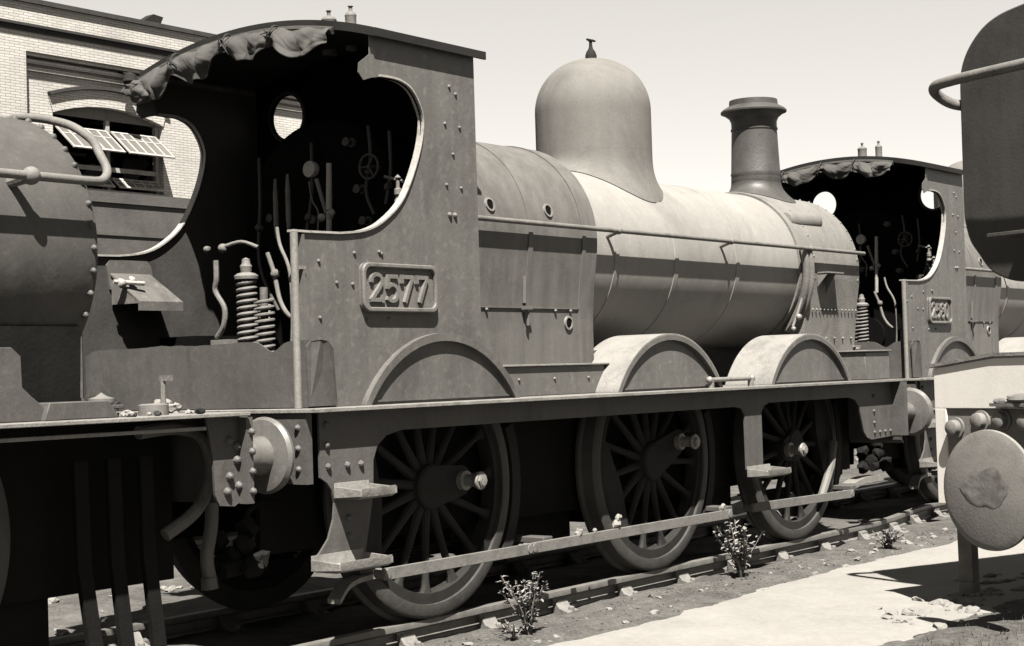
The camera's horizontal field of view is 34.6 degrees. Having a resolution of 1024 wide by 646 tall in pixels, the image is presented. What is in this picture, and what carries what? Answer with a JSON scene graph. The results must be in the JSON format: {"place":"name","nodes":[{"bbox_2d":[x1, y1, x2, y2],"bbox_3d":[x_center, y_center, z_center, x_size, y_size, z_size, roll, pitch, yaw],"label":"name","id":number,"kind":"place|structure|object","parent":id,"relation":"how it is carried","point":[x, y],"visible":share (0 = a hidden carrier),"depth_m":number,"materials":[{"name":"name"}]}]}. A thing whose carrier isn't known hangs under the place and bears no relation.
{"place":"outdoors","nodes":[
{"label":"outdoors","id":0,"kind":"place"},
{"bbox_2d":[44,0,1023,213],"label":"sky","id":1,"kind":"structure","parent":0,"point":[846,74],"materials":[{"name":"white"}]},
{"bbox_2d":[48,449,1023,645],"bbox_3d":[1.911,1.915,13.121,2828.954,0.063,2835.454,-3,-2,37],"label":"ground","id":2,"kind":"structure","parent":0,"point":[65,613],"depth_m":11.72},
{"bbox_2d":[48,597,59,602],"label":"loose stone","id":3,"kind":"object","parent":2,"relation":"on","point":[53,600],"visible":0.53,"depth_m":11.99,"materials":[{"name":"beige stone"}]},
{"bbox_2d":[54,628,70,634],"bbox_3d":[-2.884,1.986,10.563,0.112,0.046,0.094,15,-4,5],"label":"loose stone","id":4,"kind":"object","parent":2,"relation":"on","point":[58,631],"visible":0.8,"depth_m":10.53,"materials":[{"name":"grey stone"}]},
{"bbox_2d":[0,0,301,198],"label":"brick workshop","id":5,"kind":"structure","parent":2,"relation":"on","point":[81,67],"depth_m":35.84,"materials":[{"name":"beige brick"}]},
{"bbox_2d":[52,108,174,196],"bbox_3d":[-8.636,-3.743,35.820,0.753,1.897,3.210,-3,-2,37],"label":"window","id":6,"kind":"structure","parent":5,"relation":"in","point":[133,143],"depth_m":36.10,"materials":[{"name":"white glass"}]},
{"bbox_2d":[164,585,175,591],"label":"loose stone","id":7,"kind":"object","parent":2,"relation":"on","point":[172,588],"visible":0.89,"depth_m":12.54,"materials":[{"name":"white stone"}]},
{"bbox_2d":[462,642,472,645],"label":"loose stone","id":8,"kind":"object","parent":2,"relation":"on","point":[467,643],"visible":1,"depth_m":9.44,"materials":[{"name":"white stone"}]},
{"bbox_2d":[49,476,949,645],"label":"railway track","id":9,"kind":"structure","parent":2,"relation":"on","point":[560,601],"depth_m":11.44,"materials":[{"name":"metal"}]},
{"bbox_2d":[0,113,294,645],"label":"steam engine","id":10,"kind":"object","parent":9,"relation":"on","point":[92,489],"visible":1,"depth_m":7.97,"materials":[{"name":"paint"}]},
{"bbox_2d":[82,395,112,404],"bbox_3d":[-2.072,0.418,8.135,0.210,0.130,0.162,0,-2,-39],"label":"loose stone","id":11,"kind":"object","parent":10,"relation":"on","point":[87,397],"visible":0.1,"depth_m":8.10,"materials":[{"name":"grey stone"}]},
{"bbox_2d":[113,400,120,410],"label":"loose stone","id":12,"kind":"object","parent":10,"relation":"on","point":[117,403],"visible":0.06,"depth_m":8.28,"materials":[{"name":"grey stone"}]},
{"bbox_2d":[126,411,134,416],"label":"loose stone","id":13,"kind":"object","parent":10,"relation":"on","point":[130,414],"visible":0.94,"depth_m":7.82,"materials":[{"name":"white stone"}]},
{"bbox_2d":[153,411,161,415],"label":"loose stone","id":14,"kind":"object","parent":10,"relation":"on","point":[156,413],"visible":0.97,"depth_m":7.91,"materials":[{"name":"grey stone"}]},
{"bbox_2d":[154,399,171,403],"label":"loose stone","id":15,"kind":"object","parent":10,"relation":"on","point":[159,401],"visible":0.14,"depth_m":8.60,"materials":[{"name":"white stone"}]},
{"bbox_2d":[168,402,181,412],"bbox_3d":[-1.760,0.449,8.544,0.081,0.076,0.106,-3,-2,37],"label":"loose stone","id":16,"kind":"object","parent":10,"relation":"on","point":[174,407],"visible":0.65,"depth_m":8.52,"materials":[{"name":"white stone"}]},
{"bbox_2d":[194,407,205,413],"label":"loose stone","id":17,"kind":"object","parent":10,"relation":"on","point":[199,410],"visible":0.97,"depth_m":8.06,"materials":[{"name":"grey stone"}]},
{"bbox_2d":[80,4,932,622],"bbox_3d":[0.439,-0.188,12.559,2.554,4.095,8.641,-3,-2,37],"label":"steam engine","id":18,"kind":"object","parent":9,"relation":"on","point":[400,304],"visible":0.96,"depth_m":10.80,"materials":[{"name":"metal"}]},
{"bbox_2d":[121,25,335,105],"bbox_3d":[-1.766,-1.583,10.030,1.784,0.348,0.168,-3,-2,37],"label":"canvas sheet","id":19,"kind":"object","parent":18,"relation":"attached to","point":[190,66],"visible":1,"depth_m":9.97,"materials":[{"name":"fabric"}]},
{"bbox_2d":[575,528,582,536],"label":"loose stone","id":20,"kind":"object","parent":18,"relation":"on","point":[579,532],"visible":1,"depth_m":10.81,"materials":[{"name":"white stone"}]},
{"bbox_2d":[612,519,620,528],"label":"loose stone","id":21,"kind":"object","parent":18,"relation":"on","point":[616,524],"visible":1,"depth_m":11.17,"materials":[{"name":"white stone"}]},
{"bbox_2d":[615,514,621,520],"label":"loose stone","id":22,"kind":"object","parent":21,"relation":"on","point":[618,517],"visible":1,"depth_m":11.20,"materials":[{"name":"white stone"}]},
{"bbox_2d":[719,503,724,510],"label":"loose stone","id":23,"kind":"object","parent":18,"relation":"on","point":[722,507],"visible":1,"depth_m":12.33,"materials":[{"name":"white stone"}]},
{"bbox_2d":[780,140,1023,502],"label":"steam engine","id":24,"kind":"object","parent":9,"relation":"on","point":[933,288],"visible":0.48,"depth_m":17.32,"materials":[{"name":"metal"}]},
{"bbox_2d":[780,159,893,186],"bbox_3d":[3.188,-1.503,17.193,1.676,0.343,0.171,-3,-2,37],"label":"canvas sheet","id":25,"kind":"object","parent":24,"relation":"attached to","point":[866,168],"visible":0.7,"depth_m":17.02,"materials":[{"name":"fabric"}]},
{"bbox_2d":[499,619,524,639],"bbox_3d":[-0.015,1.803,9.615,0.143,0.142,0.212,-2,-2,14],"label":"weed","id":26,"kind":"object","parent":2,"relation":"on","point":[513,635],"visible":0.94,"depth_m":9.59,"materials":[{"name":"grey plant"}]},
{"bbox_2d":[496,571,549,634],"bbox_3d":[0.081,1.682,9.860,0.336,0.405,0.256,-1,-2,-14],"label":"weed","id":27,"kind":"object","parent":2,"relation":"on","point":[527,620],"visible":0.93,"depth_m":9.83,"materials":[{"name":"grey plant"}]},
{"bbox_2d":[195,453,857,550],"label":"railway track","id":28,"kind":"structure","parent":2,"relation":"on","point":[230,538],"depth_m":15.50,"materials":[{"name":"metal"}]},
{"bbox_2d":[88,190,189,254],"bbox_3d":[-3.732,0.456,15.459,2.400,3.229,5.550,-3,-2,37],"label":"tender","id":29,"kind":"object","parent":28,"relation":"on","point":[127,223],"visible":0.04,"depth_m":14.29,"materials":[{"name":"grey metal"}]},
{"bbox_2d":[649,609,659,614],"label":"loose stone","id":30,"kind":"object","parent":2,"relation":"on","point":[654,612],"visible":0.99,"depth_m":10.51,"materials":[{"name":"beige stone"}]},
{"bbox_2d":[713,519,764,577],"bbox_3d":[1.666,1.686,12.194,0.346,0.438,0.336,-3,-2,37],"label":"weed","id":31,"kind":"object","parent":2,"relation":"on","point":[738,561],"visible":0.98,"depth_m":12.18,"materials":[{"name":"grey plant"}]},
{"bbox_2d":[872,606,881,609],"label":"loose stone","id":32,"kind":"object","parent":2,"relation":"on","point":[877,608],"visible":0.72,"depth_m":10.46,"materials":[{"name":"beige stone"}]},
{"bbox_2d":[869,529,903,548],"bbox_3d":[3.131,1.816,13.744,0.291,0.175,0.254,-2,-2,15],"label":"weed","id":33,"kind":"object","parent":2,"relation":"on","point":[889,540],"visible":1,"depth_m":13.71,"materials":[{"name":"grey plant"}]},
{"bbox_2d":[908,607,919,610],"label":"loose stone","id":34,"kind":"object","parent":2,"relation":"on","point":[914,608],"visible":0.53,"depth_m":10.36,"materials":[{"name":"beige stone"}]},
{"bbox_2d":[912,596,926,601],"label":"loose stone","id":35,"kind":"object","parent":2,"relation":"on","point":[917,598],"visible":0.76,"depth_m":10.79,"materials":[{"name":"white stone"}]},
{"bbox_2d":[942,601,953,606],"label":"loose stone","id":36,"kind":"object","parent":2,"relation":"on","point":[946,604],"visible":0.44,"depth_m":10.52,"materials":[{"name":"beige stone"}]},
{"bbox_2d":[991,579,1001,582],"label":"loose stone","id":37,"kind":"object","parent":2,"relation":"on","point":[996,581],"visible":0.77,"depth_m":11.53,"materials":[{"name":"grey stone"}]},
{"bbox_2d":[549,539,1023,645],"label":"path","id":38,"kind":"structure","parent":0,"point":[833,607],"depth_m":10.59,"materials":[{"name":"white concrete"}]},
{"bbox_2d":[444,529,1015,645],"bbox_3d":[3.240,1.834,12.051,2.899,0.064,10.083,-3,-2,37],"label":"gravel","id":39,"kind":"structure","parent":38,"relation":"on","point":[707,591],"depth_m":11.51,"materials":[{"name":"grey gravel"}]},
{"bbox_2d":[880,614,894,619],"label":"loose stone","id":40,"kind":"object","parent":38,"relation":"on","point":[886,616],"visible":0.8,"depth_m":10.08,"materials":[{"name":"white stone"}]},
{"bbox_2d":[884,609,898,615],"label":"loose stone","id":41,"kind":"object","parent":38,"relation":"on","point":[892,613],"visible":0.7,"depth_m":10.22,"materials":[{"name":"white stone"}]},
{"bbox_2d":[896,618,907,622],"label":"loose stone","id":42,"kind":"object","parent":38,"relation":"on","point":[901,620],"visible":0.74,"depth_m":9.90,"materials":[{"name":"white stone"}]},
{"bbox_2d":[901,608,916,615],"bbox_3d":[2.466,1.813,10.215,0.074,0.088,0.095,-1,-2,-30],"label":"loose stone","id":43,"kind":"object","parent":38,"relation":"on","point":[906,612],"visible":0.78,"depth_m":10.20,"materials":[{"name":"white stone"}]},
{"bbox_2d":[918,608,931,613],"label":"loose stone","id":44,"kind":"object","parent":38,"relation":"on","point":[925,610],"visible":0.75,"depth_m":10.26,"materials":[{"name":"beige stone"}]},
{"bbox_2d":[928,599,939,604],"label":"loose stone","id":45,"kind":"object","parent":38,"relation":"on","point":[935,602],"visible":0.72,"depth_m":10.60,"materials":[{"name":"beige stone"}]},
{"bbox_2d":[933,622,947,629],"bbox_3d":[2.537,1.800,9.752,0.091,0.048,0.082,16,18,26],"label":"loose stone","id":46,"kind":"object","parent":38,"relation":"on","point":[938,625],"visible":0.82,"depth_m":9.74,"materials":[{"name":"white stone"}]},
{"bbox_2d":[939,598,951,604],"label":"loose stone","id":47,"kind":"object","parent":38,"relation":"on","point":[942,601],"visible":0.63,"depth_m":10.60,"materials":[{"name":"beige stone"}]},
{"bbox_2d":[941,597,957,602],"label":"loose stone","id":48,"kind":"object","parent":38,"relation":"on","point":[954,600],"visible":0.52,"depth_m":10.66,"materials":[{"name":"grey stone"}]},
{"bbox_2d":[945,604,962,610],"bbox_3d":[2.781,1.804,10.357,0.104,0.067,0.120,-11,1,36],"label":"loose stone","id":49,"kind":"object","parent":38,"relation":"on","point":[954,607],"visible":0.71,"depth_m":10.33,"materials":[{"name":"beige stone"}]},
{"bbox_2d":[948,592,963,596],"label":"loose stone","id":50,"kind":"object","parent":38,"relation":"on","point":[955,594],"visible":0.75,"depth_m":10.95,"materials":[{"name":"grey stone"}]},
{"bbox_2d":[957,598,973,604],"bbox_3d":[2.927,1.807,10.617,0.133,0.059,0.135,-12,-6,-3],"label":"loose stone","id":51,"kind":"object","parent":38,"relation":"on","point":[966,601],"visible":0.65,"depth_m":10.58,"materials":[{"name":"grey stone"}]},
{"bbox_2d":[957,529,987,596],"bbox_3d":[3.078,1.604,11.011,0.144,0.478,0.256,-3,-2,37],"label":"wooden post","id":52,"kind":"object","parent":38,"relation":"on","point":[969,578],"visible":0.75,"depth_m":10.97,"materials":[{"name":"grey wood"}]},
{"bbox_2d":[965,606,979,613],"bbox_3d":[2.868,1.800,10.270,0.111,0.064,0.086,-11,16,-10],"label":"loose stone","id":53,"kind":"object","parent":38,"relation":"on","point":[972,609],"visible":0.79,"depth_m":10.24,"materials":[{"name":"beige stone"}]},
{"bbox_2d":[980,579,990,583],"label":"loose stone","id":54,"kind":"object","parent":38,"relation":"on","point":[985,581],"visible":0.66,"depth_m":11.49,"materials":[{"name":"grey stone"}]},
{"bbox_2d":[982,572,996,577],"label":"loose stone","id":55,"kind":"object","parent":38,"relation":"on","point":[989,574],"visible":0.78,"depth_m":11.85,"materials":[{"name":"grey stone"}]},
{"bbox_2d":[985,586,1002,590],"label":"loose stone","id":56,"kind":"object","parent":38,"relation":"on","point":[991,588],"visible":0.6,"depth_m":11.14,"materials":[{"name":"grey stone"}]},
{"bbox_2d":[901,605,1023,645],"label":"cinder bank","id":57,"kind":"structure","parent":0,"point":[996,625],"depth_m":9.41,"materials":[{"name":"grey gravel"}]},
{"bbox_3d":[6.807,1.719,11.008,6.400,0.270,2.520,-1,-2,-31],"label":"railway track","id":58,"kind":"object","parent":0,"visible":0},
{"bbox_2d":[925,4,1023,550],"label":"tank engine","id":59,"kind":"object","parent":58,"relation":"on","point":[979,409],"visible":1,"depth_m":10.14,"materials":[{"name":"paint"}]}
]}

